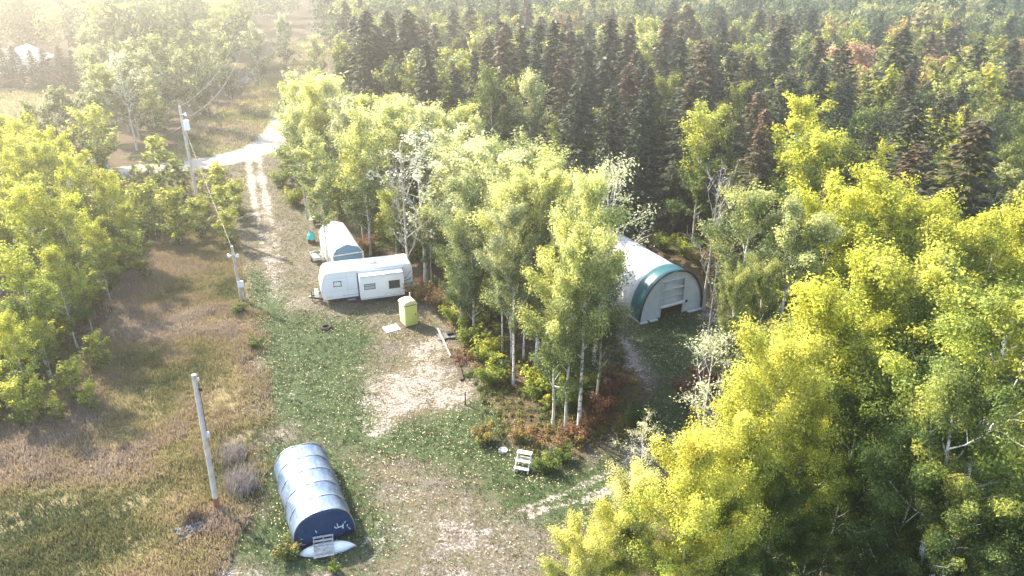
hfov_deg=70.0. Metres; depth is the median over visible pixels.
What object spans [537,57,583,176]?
spruce tree
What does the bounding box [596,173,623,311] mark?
dead tree
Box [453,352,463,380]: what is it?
timber
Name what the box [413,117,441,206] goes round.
birch tree
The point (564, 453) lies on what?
shrub
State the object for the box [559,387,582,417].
sapling
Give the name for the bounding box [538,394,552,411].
sapling
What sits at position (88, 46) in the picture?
poplar tree
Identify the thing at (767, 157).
spruce tree
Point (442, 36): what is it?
aspen tree
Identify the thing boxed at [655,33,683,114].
spruce tree
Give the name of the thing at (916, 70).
spruce tree
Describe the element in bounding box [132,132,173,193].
sapling
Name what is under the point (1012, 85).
spruce tree
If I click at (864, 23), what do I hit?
poplar tree
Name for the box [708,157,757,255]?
poplar tree
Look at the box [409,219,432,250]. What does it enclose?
sapling
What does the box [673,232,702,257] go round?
shrub
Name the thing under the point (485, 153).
aspen tree
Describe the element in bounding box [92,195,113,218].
sapling
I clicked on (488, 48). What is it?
spruce tree
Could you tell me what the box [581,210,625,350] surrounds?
aspen tree
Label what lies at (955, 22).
aspen tree
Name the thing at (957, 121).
aspen tree
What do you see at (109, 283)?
sapling
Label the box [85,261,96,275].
sapling
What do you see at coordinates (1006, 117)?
poplar tree
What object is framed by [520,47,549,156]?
spruce tree
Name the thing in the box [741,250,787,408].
birch tree
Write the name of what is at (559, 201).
birch tree
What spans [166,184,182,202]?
sapling
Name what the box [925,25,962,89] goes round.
spruce tree
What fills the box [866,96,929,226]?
spruce tree
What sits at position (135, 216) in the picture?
sapling
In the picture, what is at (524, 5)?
spruce tree
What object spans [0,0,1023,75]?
forest
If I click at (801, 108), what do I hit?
birch tree
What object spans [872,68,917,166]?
spruce tree
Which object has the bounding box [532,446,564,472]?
shrub
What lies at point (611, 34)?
spruce tree
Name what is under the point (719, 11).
spruce tree
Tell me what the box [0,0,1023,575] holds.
ground
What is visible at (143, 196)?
sapling
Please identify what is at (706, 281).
dead tree
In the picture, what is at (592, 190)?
tree
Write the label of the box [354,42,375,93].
aspen tree
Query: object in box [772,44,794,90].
spruce tree
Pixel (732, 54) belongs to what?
spruce tree
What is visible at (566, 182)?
aspen tree
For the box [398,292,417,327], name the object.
portable toilet
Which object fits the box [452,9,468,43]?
poplar tree
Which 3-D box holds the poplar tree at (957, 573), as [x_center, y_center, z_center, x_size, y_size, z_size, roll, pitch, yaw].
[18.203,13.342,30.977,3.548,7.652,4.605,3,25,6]
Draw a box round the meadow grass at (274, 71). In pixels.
[0,33,333,159]
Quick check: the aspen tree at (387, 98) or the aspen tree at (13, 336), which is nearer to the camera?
the aspen tree at (13, 336)
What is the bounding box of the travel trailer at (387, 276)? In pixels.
[309,254,413,300]
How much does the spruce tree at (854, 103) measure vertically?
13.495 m
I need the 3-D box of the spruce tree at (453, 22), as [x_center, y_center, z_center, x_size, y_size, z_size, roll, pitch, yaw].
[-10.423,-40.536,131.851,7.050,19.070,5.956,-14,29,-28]
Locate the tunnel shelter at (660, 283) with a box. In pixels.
[607,232,702,324]
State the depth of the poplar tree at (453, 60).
103.12 m
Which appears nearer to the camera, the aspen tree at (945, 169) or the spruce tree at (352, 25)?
the aspen tree at (945, 169)
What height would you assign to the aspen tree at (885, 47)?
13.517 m
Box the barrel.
[306,230,315,243]
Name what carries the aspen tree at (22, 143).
on the ground at (444, 384)
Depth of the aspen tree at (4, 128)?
82.11 m
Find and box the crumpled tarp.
[174,519,204,536]
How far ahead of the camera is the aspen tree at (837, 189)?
45.44 m
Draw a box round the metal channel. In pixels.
[437,328,450,356]
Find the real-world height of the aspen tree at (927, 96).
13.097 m
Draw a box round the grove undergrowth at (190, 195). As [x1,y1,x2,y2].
[0,165,233,305]
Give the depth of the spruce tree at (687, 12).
132.77 m
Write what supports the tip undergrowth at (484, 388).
on the ground at (444, 384)
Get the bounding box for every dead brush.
[169,500,208,528]
[211,427,256,469]
[215,452,265,503]
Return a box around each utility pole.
[178,105,203,227]
[191,373,218,509]
[227,246,246,301]
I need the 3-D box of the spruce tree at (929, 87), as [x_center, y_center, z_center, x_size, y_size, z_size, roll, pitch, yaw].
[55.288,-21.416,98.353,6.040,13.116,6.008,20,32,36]
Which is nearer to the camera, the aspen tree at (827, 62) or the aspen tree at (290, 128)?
the aspen tree at (290, 128)
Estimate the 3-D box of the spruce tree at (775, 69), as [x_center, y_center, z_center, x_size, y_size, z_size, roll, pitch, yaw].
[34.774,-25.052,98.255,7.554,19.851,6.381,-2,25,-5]
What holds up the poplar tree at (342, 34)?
on the ground at (444, 384)
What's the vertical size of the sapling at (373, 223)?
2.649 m
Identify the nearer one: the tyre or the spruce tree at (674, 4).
the tyre
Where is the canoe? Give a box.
[300,540,354,556]
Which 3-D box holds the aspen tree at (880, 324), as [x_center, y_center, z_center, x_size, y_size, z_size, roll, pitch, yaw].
[16.617,7.025,36.948,6.707,14.190,5.431,-14,29,-28]
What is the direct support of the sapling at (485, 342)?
on the ground at (444, 384)
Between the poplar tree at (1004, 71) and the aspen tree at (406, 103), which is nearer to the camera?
the aspen tree at (406, 103)
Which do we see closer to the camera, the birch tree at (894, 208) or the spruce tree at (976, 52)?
the birch tree at (894, 208)
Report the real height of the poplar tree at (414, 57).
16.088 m
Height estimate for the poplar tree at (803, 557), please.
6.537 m
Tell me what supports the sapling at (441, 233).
on the ground at (444, 384)
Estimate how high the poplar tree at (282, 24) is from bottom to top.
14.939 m
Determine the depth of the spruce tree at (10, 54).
158.52 m
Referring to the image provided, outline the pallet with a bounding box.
[313,534,333,558]
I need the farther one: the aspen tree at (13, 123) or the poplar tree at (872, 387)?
the aspen tree at (13, 123)
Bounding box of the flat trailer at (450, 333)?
[436,330,455,340]
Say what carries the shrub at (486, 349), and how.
on the ground at (444, 384)
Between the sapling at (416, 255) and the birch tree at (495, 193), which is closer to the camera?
the birch tree at (495, 193)
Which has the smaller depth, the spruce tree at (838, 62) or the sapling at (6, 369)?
the sapling at (6, 369)
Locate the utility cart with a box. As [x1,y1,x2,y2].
[309,250,323,263]
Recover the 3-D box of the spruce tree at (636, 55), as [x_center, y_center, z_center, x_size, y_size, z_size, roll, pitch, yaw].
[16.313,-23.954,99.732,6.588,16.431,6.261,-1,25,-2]
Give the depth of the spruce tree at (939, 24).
138.37 m
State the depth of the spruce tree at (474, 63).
95.12 m
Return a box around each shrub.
[229,297,249,314]
[246,334,265,348]
[266,163,289,186]
[269,532,302,560]
[278,183,307,205]
[325,557,341,573]
[356,229,383,252]
[403,273,434,301]
[421,282,452,311]
[438,300,469,323]
[451,313,490,347]
[467,415,495,446]
[468,325,509,361]
[473,353,509,385]
[508,419,534,443]
[517,348,562,399]
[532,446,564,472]
[537,371,579,400]
[550,437,574,463]
[556,418,591,443]
[578,357,612,384]
[579,401,607,427]
[583,378,620,412]
[595,364,631,394]
[620,397,655,426]
[652,229,676,250]
[668,372,703,401]
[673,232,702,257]
[682,246,716,268]
[687,360,720,384]
[698,260,721,280]
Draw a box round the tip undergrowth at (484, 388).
[446,325,640,457]
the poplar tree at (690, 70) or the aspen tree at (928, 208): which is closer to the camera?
the aspen tree at (928, 208)
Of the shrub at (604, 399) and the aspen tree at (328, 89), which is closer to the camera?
the shrub at (604, 399)
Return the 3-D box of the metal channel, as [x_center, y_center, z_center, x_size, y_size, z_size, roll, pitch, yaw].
[-5.443,4.292,58.384,0.150,0.255,4.448,-8,26,-16]
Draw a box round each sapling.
[0,296,18,331]
[0,315,31,354]
[0,340,28,381]
[0,354,40,391]
[0,359,20,410]
[0,370,40,426]
[1,344,39,374]
[5,318,54,373]
[20,290,46,317]
[23,372,59,419]
[39,322,60,361]
[40,299,76,340]
[44,292,68,329]
[45,393,65,420]
[47,351,86,401]
[48,319,64,350]
[53,281,72,315]
[54,265,98,307]
[62,285,94,323]
[75,375,104,408]
[77,245,97,270]
[82,328,112,370]
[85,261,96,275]
[86,279,106,308]
[90,252,116,292]
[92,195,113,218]
[94,238,124,280]
[104,259,121,285]
[105,212,120,237]
[105,236,129,270]
[115,228,155,278]
[116,186,130,205]
[118,177,126,188]
[121,177,165,238]
[123,185,149,226]
[126,204,141,230]
[129,164,137,176]
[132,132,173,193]
[132,168,143,182]
[149,166,156,175]
[150,181,194,245]
[157,157,188,198]
[165,217,181,232]
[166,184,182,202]
[178,191,209,236]
[194,199,216,225]
[195,169,206,182]
[197,179,210,196]
[201,160,235,206]
[206,184,238,225]
[210,204,240,244]
[220,175,247,219]
[274,143,302,176]
[276,152,292,172]
[278,151,298,182]
[307,176,333,207]
[325,184,347,212]
[329,199,340,218]
[366,215,378,233]
[371,212,389,242]
[375,203,399,239]
[381,208,417,251]
[397,205,417,240]
[404,236,421,260]
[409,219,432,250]
[415,242,435,264]
[426,228,448,267]
[430,241,451,281]
[438,250,463,292]
[443,268,479,306]
[469,272,499,326]
[478,328,487,344]
[479,339,493,356]
[484,351,508,371]
[490,320,504,339]
[531,378,543,399]
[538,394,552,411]
[555,374,566,398]
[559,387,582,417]
[577,375,595,397]
[590,347,602,364]
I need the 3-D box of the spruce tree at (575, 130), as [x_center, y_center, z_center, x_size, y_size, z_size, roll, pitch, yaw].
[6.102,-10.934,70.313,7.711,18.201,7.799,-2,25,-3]
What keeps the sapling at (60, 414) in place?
on the ground at (444, 384)
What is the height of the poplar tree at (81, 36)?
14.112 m
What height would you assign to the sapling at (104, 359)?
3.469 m
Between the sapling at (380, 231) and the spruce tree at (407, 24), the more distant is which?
the spruce tree at (407, 24)
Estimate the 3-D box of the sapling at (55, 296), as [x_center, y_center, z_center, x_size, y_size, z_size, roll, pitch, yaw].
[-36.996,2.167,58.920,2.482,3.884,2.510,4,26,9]
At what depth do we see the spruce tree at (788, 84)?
71.68 m
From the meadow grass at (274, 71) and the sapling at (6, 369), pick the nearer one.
the sapling at (6, 369)
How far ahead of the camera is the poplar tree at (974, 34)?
141.36 m
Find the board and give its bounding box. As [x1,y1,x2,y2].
[382,324,400,332]
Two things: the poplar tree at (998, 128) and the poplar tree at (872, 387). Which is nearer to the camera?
the poplar tree at (872, 387)
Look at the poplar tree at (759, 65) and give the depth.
98.59 m
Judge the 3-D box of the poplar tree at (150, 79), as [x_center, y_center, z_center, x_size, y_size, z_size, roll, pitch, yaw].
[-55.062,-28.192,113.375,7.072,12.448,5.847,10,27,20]
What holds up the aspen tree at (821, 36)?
on the ground at (444, 384)
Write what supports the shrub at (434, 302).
on the ground at (444, 384)
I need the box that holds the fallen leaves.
[193,154,726,575]
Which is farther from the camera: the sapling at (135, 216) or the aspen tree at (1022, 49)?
the aspen tree at (1022, 49)
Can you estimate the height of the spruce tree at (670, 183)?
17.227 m
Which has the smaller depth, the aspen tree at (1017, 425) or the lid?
the aspen tree at (1017, 425)
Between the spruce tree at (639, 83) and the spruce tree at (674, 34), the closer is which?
the spruce tree at (639, 83)
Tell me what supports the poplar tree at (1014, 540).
on the ground at (444, 384)
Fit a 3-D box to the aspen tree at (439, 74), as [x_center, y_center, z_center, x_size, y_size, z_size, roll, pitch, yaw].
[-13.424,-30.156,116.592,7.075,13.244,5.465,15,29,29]
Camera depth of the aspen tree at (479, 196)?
65.94 m
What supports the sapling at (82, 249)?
on the ground at (444, 384)
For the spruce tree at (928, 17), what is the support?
on the ground at (444, 384)
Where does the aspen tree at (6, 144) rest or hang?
on the ground at (444, 384)
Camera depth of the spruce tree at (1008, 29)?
133.18 m
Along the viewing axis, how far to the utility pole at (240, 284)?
64.33 m
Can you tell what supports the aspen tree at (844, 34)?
on the ground at (444, 384)
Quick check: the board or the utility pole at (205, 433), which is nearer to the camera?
the utility pole at (205, 433)
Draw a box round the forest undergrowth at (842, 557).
[601,179,1023,575]
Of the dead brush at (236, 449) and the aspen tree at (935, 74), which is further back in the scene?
the aspen tree at (935, 74)
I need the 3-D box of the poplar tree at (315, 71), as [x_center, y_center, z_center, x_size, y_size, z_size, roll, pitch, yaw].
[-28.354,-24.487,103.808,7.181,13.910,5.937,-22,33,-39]
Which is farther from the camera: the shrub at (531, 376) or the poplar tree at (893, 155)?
the poplar tree at (893, 155)
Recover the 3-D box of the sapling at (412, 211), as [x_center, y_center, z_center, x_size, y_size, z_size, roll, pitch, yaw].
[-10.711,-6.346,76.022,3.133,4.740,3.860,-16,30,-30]
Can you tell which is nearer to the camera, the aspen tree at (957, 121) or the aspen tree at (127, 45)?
the aspen tree at (957, 121)
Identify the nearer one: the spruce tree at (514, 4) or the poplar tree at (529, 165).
the poplar tree at (529, 165)
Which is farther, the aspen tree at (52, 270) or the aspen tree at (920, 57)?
the aspen tree at (920, 57)
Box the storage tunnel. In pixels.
[274,443,355,548]
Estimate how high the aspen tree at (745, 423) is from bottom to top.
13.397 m
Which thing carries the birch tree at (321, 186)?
on the ground at (444, 384)
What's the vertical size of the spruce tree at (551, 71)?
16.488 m
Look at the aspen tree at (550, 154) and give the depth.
56.80 m
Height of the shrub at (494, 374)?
2.453 m
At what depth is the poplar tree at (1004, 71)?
95.29 m
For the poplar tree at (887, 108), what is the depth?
82.66 m
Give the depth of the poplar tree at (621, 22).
161.97 m
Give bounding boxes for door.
[405,305,416,326]
[661,279,683,308]
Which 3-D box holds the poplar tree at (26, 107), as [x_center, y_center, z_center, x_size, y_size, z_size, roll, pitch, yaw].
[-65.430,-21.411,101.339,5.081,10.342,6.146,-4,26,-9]
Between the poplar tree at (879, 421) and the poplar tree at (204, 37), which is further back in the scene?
the poplar tree at (204, 37)
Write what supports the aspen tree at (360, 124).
on the ground at (444, 384)
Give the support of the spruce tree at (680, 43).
on the ground at (444, 384)
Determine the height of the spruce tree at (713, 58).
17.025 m
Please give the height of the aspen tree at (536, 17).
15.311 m
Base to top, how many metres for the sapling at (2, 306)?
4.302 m
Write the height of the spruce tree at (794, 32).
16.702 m
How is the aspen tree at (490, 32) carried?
on the ground at (444, 384)
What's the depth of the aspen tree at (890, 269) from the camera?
36.45 m
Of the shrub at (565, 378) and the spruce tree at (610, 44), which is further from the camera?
the spruce tree at (610, 44)
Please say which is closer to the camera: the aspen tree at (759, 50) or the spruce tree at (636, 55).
the spruce tree at (636, 55)
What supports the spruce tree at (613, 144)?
on the ground at (444, 384)
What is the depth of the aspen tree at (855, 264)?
38.06 m
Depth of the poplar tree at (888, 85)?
85.53 m
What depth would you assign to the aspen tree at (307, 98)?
99.96 m
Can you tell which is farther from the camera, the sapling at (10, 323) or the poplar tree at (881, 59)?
the poplar tree at (881, 59)
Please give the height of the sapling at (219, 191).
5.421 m
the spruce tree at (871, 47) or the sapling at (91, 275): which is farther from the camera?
the spruce tree at (871, 47)
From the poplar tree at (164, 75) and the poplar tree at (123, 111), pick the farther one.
the poplar tree at (164, 75)
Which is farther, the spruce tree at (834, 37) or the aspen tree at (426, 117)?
the spruce tree at (834, 37)
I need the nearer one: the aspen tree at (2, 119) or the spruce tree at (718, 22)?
the aspen tree at (2, 119)
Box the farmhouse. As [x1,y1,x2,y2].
[0,44,52,73]
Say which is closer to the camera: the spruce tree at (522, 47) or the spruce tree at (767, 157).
the spruce tree at (767, 157)
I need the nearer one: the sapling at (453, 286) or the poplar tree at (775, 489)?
the poplar tree at (775, 489)
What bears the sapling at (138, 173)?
on the ground at (444, 384)
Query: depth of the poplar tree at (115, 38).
152.08 m
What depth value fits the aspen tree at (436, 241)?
66.88 m
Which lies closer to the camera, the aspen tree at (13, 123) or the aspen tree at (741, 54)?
the aspen tree at (13, 123)
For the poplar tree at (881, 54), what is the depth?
112.19 m
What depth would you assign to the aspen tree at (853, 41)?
114.38 m
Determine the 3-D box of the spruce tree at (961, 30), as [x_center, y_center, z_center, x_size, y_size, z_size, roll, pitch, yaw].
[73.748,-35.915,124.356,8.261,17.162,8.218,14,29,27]
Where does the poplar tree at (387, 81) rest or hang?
on the ground at (444, 384)
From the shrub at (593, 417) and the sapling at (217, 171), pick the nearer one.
the shrub at (593, 417)
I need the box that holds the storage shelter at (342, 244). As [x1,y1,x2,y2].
[319,221,363,261]
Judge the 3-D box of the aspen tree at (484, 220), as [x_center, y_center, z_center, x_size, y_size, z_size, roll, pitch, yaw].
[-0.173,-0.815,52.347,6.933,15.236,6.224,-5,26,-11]
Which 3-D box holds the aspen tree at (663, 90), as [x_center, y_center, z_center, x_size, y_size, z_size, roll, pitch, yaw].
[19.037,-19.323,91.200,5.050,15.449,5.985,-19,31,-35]
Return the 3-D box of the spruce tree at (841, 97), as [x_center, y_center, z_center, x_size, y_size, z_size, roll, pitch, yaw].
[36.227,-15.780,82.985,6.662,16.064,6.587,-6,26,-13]
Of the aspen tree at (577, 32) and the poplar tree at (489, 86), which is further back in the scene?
the aspen tree at (577, 32)
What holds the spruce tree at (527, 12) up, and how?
on the ground at (444, 384)
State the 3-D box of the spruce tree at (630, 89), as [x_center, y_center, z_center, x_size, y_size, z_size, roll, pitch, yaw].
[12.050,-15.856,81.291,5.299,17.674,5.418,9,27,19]
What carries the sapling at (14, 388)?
on the ground at (444, 384)
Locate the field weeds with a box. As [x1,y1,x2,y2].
[0,218,280,575]
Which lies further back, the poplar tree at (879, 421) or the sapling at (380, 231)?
the sapling at (380, 231)
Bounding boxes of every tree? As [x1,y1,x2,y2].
[0,48,15,88]
[0,108,20,161]
[0,116,38,180]
[0,124,9,171]
[0,133,52,228]
[0,135,42,231]
[0,148,36,261]
[0,170,67,295]
[0,183,39,278]
[0,208,32,295]
[0,240,61,378]
[0,307,48,399]
[3,45,31,89]
[3,109,42,141]
[3,176,47,268]
[8,138,77,238]
[17,99,55,146]
[22,124,87,238]
[23,137,53,194]
[24,49,47,88]
[24,313,59,379]
[27,240,85,347]
[31,188,107,291]
[34,47,60,88]
[34,100,62,144]
[34,157,69,232]
[39,84,85,157]
[48,145,110,236]
[50,93,93,161]
[51,45,73,88]
[61,100,123,185]
[62,25,101,64]
[64,49,105,104]
[64,50,83,88]
[64,269,99,331]
[67,44,97,92]
[71,77,129,167]
[73,43,101,87]
[77,69,113,123]
[77,215,125,299]
[83,62,127,146]
[85,168,135,255]
[91,43,111,67]
[96,62,117,100]
[101,37,146,120]
[105,53,142,150]
[106,27,130,57]
[106,49,154,139]
[107,75,135,131]
[112,198,145,260]
[126,33,180,121]
[129,50,176,128]
[133,84,174,138]
[134,65,179,143]
[140,33,170,84]
[150,50,175,96]
[162,47,199,114]
[166,44,181,91]
[167,29,195,90]
[173,25,192,78]
[175,44,220,127]
[180,20,222,90]
[198,46,218,101]
[202,40,222,85]
[206,32,246,108]
[236,21,276,92]
[264,98,317,218]
[269,12,302,71]
[269,69,308,141]
[277,79,302,148]
[285,90,309,136]
[286,78,332,194]
[288,127,344,261]
[290,72,333,152]
[297,65,325,138]
[298,72,354,165]
[301,33,328,75]
[301,75,324,134]
[315,72,355,98]
[318,100,403,255]
[319,107,353,199]
[322,93,344,159]
[322,93,372,224]
[324,34,360,93]
[326,114,359,213]
[329,41,368,95]
[330,16,347,79]
[330,150,388,250]
[332,30,357,78]
[338,2,351,37]
[341,11,396,104]
[342,16,372,90]
[347,93,378,172]
[347,101,404,191]
[348,9,360,25]
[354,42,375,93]
[355,95,384,152]
[356,8,377,28]
[357,123,447,281]
[360,92,425,204]
[363,55,405,97]
[365,27,398,93]
[368,13,382,31]
[372,93,390,106]
[373,181,418,253]
[374,15,398,55]
[376,10,403,89]
[377,11,400,22]
[377,138,436,259]
[379,46,434,101]
[380,92,414,199]
[389,90,423,208]
[390,9,439,96]
[394,58,431,107]
[394,96,447,228]
[394,98,441,206]
[400,6,422,23]
[400,116,419,206]
[401,6,422,16]
[408,18,435,83]
[408,202,446,282]
[411,39,442,177]
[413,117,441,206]
[413,170,500,326]
[416,123,494,254]
[419,21,450,62]
[421,57,444,104]
[426,52,481,118]
[427,142,461,243]
[428,24,445,84]
[429,55,478,124]
[429,101,487,193]
[430,12,442,23]
[430,109,464,207]
[431,209,478,324]
[432,39,445,107]
[432,46,471,111]
[434,13,461,56]
[438,9,446,22]
[438,171,487,246]
[440,67,466,183]
[440,139,474,182]
[441,100,495,142]
[441,136,531,317]
[442,8,464,63]
[442,35,469,64]
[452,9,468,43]
[459,35,469,62]
[460,18,481,47]
[460,169,553,360]
[461,4,478,50]
[461,60,518,148]
[462,59,473,101]
[462,110,486,186]
[463,28,489,98]
[464,51,485,128]
[468,12,483,41]
[469,131,501,207]
[471,22,497,50]
[473,36,504,130]
[473,67,511,145]
[473,192,549,384]
[476,129,541,226]
[479,6,497,29]
[480,19,494,46]
[481,176,508,350]
[483,23,526,149]
[486,21,518,88]
[491,11,501,25]
[492,121,555,180]
[493,16,516,33]
[495,26,533,137]
[497,158,579,364]
[499,13,520,35]
[499,79,534,157]
[504,39,531,85]
[504,66,559,154]
[504,159,595,359]
[504,181,542,358]
[505,0,521,34]
[511,136,583,207]
[512,240,594,427]
[517,0,534,31]
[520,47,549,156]
[520,150,577,327]
[521,2,534,45]
[521,155,541,176]
[523,22,550,153]
[523,26,534,47]
[525,169,581,361]
[526,12,556,45]
[526,20,573,166]
[528,12,548,33]
[529,16,547,56]
[531,506,613,575]
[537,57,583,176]
[538,112,574,167]
[538,201,610,427]
[542,47,563,136]
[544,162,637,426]
[550,46,609,172]
[550,210,584,375]
[554,29,583,122]
[554,79,609,224]
[555,11,567,31]
[558,24,570,49]
[563,11,583,30]
[565,15,575,31]
[569,46,599,173]
[571,34,588,93]
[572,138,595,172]
[574,28,588,53]
[574,246,641,395]
[580,21,598,62]
[580,490,657,575]
[581,20,600,47]
[581,86,635,235]
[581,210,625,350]
[582,16,624,149]
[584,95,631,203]
[585,151,661,383]
[588,64,609,151]
[593,23,623,56]
[593,33,626,100]
[595,450,667,575]
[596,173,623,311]
[597,17,604,30]
[605,408,666,485]
[607,63,639,199]
[608,98,660,253]
[609,10,617,24]
[610,22,641,136]
[611,67,659,191]
[615,17,632,54]
[618,402,766,575]
[619,28,658,64]
[619,42,640,91]
[620,51,648,135]
[621,3,649,32]
[623,46,655,90]
[627,58,649,150]
[627,66,661,206]
[634,14,654,41]
[635,21,653,45]
[638,16,659,38]
[642,5,654,26]
[642,34,672,68]
[643,72,714,210]
[646,15,663,42]
[647,23,672,154]
[647,511,731,575]
[649,16,680,131]
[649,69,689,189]
[649,78,709,241]
[652,28,690,171]
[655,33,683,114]
[659,40,726,198]
[661,314,755,476]
[663,97,735,244]
[664,9,672,24]
[667,0,680,28]
[669,39,714,153]
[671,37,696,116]
[671,91,718,230]
[673,5,698,45]
[673,55,700,92]
[683,159,745,310]
[683,381,809,575]
[685,13,703,38]
[686,37,701,69]
[689,23,705,47]
[689,172,801,396]
[695,262,721,430]
[698,67,729,161]
[699,43,718,89]
[699,90,782,246]
[700,18,720,38]
[702,109,775,296]
[703,35,735,66]
[704,6,729,37]
[706,491,765,575]
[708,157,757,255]
[708,301,840,571]
[709,13,726,46]
[709,50,742,173]
[709,51,769,185]
[710,256,759,431]
[712,25,732,98]
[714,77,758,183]
[717,260,764,433]
[720,56,736,103]
[723,46,772,112]
[724,20,750,53]
[725,39,746,75]
[725,312,792,431]
[726,26,738,50]
[726,458,839,575]
[727,15,750,56]
[727,19,744,32]
[729,105,790,171]
[732,41,760,61]
[741,32,772,61]
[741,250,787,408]
[742,9,766,55]
[743,10,762,45]
[744,43,767,95]
[744,259,886,455]
[746,26,771,44]
[747,188,846,411]
[752,242,790,325]
[753,71,803,241]
[756,25,792,115]
[756,72,794,148]
[758,18,789,112]
[758,41,769,83]
[759,88,848,253]
[763,117,847,296]
[763,384,866,562]
[765,14,776,36]
[767,61,800,116]
[768,7,795,40]
[768,25,798,97]
[768,115,794,201]
[769,124,824,278]
[770,165,901,335]
[772,14,794,50]
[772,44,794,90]
[776,30,819,117]
[776,301,923,517]
[777,64,831,179]
[779,81,847,136]
[779,518,856,575]
[781,37,829,178]
[784,336,911,569]
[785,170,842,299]
[787,154,934,330]
[790,29,813,96]
[795,9,820,48]
[795,27,812,87]
[801,33,828,85]
[801,444,876,574]
[802,132,893,259]
[804,54,837,90]
[807,18,834,36]
[807,44,853,80]
[814,76,855,175]
[816,129,861,209]
[817,41,858,149]
[820,101,900,207]
[821,13,847,46]
[824,31,847,44]
[824,228,888,307]
[824,234,915,399]
[828,27,861,52]
[828,34,837,55]
[829,22,872,46]
[829,64,862,123]
[831,35,860,71]
[833,38,880,118]
[834,116,848,202]
[835,87,858,162]
[835,379,978,575]
[840,228,992,451]
[841,121,882,245]
[841,364,923,575]
[846,19,871,41]
[846,185,925,248]
[848,63,917,161]
[848,180,970,353]
[849,327,1023,575]
[851,21,870,40]
[851,62,886,144]
[855,27,918,151]
[855,45,878,101]
[855,143,940,281]
[856,257,1023,494]
[857,24,883,95]
[857,47,914,126]
[861,133,923,233]
[863,91,906,162]
[863,521,940,575]
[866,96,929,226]
[870,45,886,65]
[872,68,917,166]
[875,51,897,77]
[876,143,912,178]
[876,227,1023,575]
[880,36,890,52]
[883,15,919,56]
[887,54,920,137]
[890,194,1001,366]
[890,448,1023,575]
[893,90,935,135]
[897,115,1004,373]
[898,13,911,28]
[900,103,971,182]
[904,34,930,77]
[906,148,951,195]
[908,24,935,49]
[913,87,958,195]
[915,31,939,111]
[915,47,927,77]
[916,53,950,111]
[918,14,932,35]
[920,34,975,85]
[920,65,1000,145]
[922,54,971,128]
[922,79,937,154]
[924,159,1005,251]
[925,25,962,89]
[926,15,961,78]
[926,24,967,81]
[927,541,977,575]
[932,17,945,40]
[932,19,962,33]
[932,75,987,142]
[932,81,969,152]
[933,140,1000,216]
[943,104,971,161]
[944,206,1023,376]
[951,469,1023,575]
[953,37,990,121]
[953,66,981,94]
[953,388,1023,537]
[956,40,973,64]
[957,43,992,81]
[958,364,1007,448]
[959,104,1023,199]
[960,62,1021,147]
[961,61,1013,147]
[963,31,983,44]
[965,181,1023,368]
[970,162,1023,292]
[976,33,1015,108]
[976,38,1023,149]
[976,68,1023,174]
[978,53,1021,107]
[981,135,1023,259]
[988,10,1023,44]
[989,98,1023,197]
[993,134,1023,207]
[996,111,1023,202]
[997,16,1016,51]
[1002,38,1023,79]
[1006,36,1023,70]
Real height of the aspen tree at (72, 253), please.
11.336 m
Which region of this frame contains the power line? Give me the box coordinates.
[183,125,229,241]
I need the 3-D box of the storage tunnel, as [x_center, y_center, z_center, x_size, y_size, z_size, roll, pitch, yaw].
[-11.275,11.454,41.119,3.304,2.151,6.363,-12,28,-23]
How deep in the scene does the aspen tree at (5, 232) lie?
61.15 m
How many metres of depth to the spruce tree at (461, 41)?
136.58 m
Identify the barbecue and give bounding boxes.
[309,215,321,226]
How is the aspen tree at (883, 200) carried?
on the ground at (444, 384)
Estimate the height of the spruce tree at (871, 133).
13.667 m
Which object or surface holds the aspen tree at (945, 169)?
on the ground at (444, 384)
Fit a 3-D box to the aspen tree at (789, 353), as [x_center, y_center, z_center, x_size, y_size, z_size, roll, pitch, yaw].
[10.918,8.164,32.569,5.778,15.832,5.202,-5,26,-11]
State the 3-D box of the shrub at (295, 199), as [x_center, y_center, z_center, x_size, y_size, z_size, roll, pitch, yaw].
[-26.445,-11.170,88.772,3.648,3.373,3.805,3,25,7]
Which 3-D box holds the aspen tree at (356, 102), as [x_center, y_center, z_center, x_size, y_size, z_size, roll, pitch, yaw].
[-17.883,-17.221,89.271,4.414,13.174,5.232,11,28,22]
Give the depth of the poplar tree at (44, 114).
103.13 m
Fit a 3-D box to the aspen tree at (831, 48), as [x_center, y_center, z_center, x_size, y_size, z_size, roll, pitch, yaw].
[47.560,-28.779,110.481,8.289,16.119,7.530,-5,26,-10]
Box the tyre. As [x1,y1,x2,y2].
[320,324,331,330]
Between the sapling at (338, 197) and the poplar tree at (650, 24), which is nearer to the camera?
the sapling at (338, 197)
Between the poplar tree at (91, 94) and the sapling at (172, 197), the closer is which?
the sapling at (172, 197)
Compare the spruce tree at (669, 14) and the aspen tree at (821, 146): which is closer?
the aspen tree at (821, 146)
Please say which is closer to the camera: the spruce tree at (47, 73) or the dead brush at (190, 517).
the dead brush at (190, 517)
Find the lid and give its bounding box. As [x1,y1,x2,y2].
[498,447,507,453]
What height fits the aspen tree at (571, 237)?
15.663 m
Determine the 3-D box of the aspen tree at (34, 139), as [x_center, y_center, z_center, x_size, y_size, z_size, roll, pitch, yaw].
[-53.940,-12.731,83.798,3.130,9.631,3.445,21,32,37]
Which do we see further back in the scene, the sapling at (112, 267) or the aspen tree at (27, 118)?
the aspen tree at (27, 118)
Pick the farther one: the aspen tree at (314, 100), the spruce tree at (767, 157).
the aspen tree at (314, 100)
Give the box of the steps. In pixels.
[514,449,532,474]
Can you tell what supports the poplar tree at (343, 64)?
on the ground at (444, 384)
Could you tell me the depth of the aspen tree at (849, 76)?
96.71 m
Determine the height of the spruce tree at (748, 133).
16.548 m

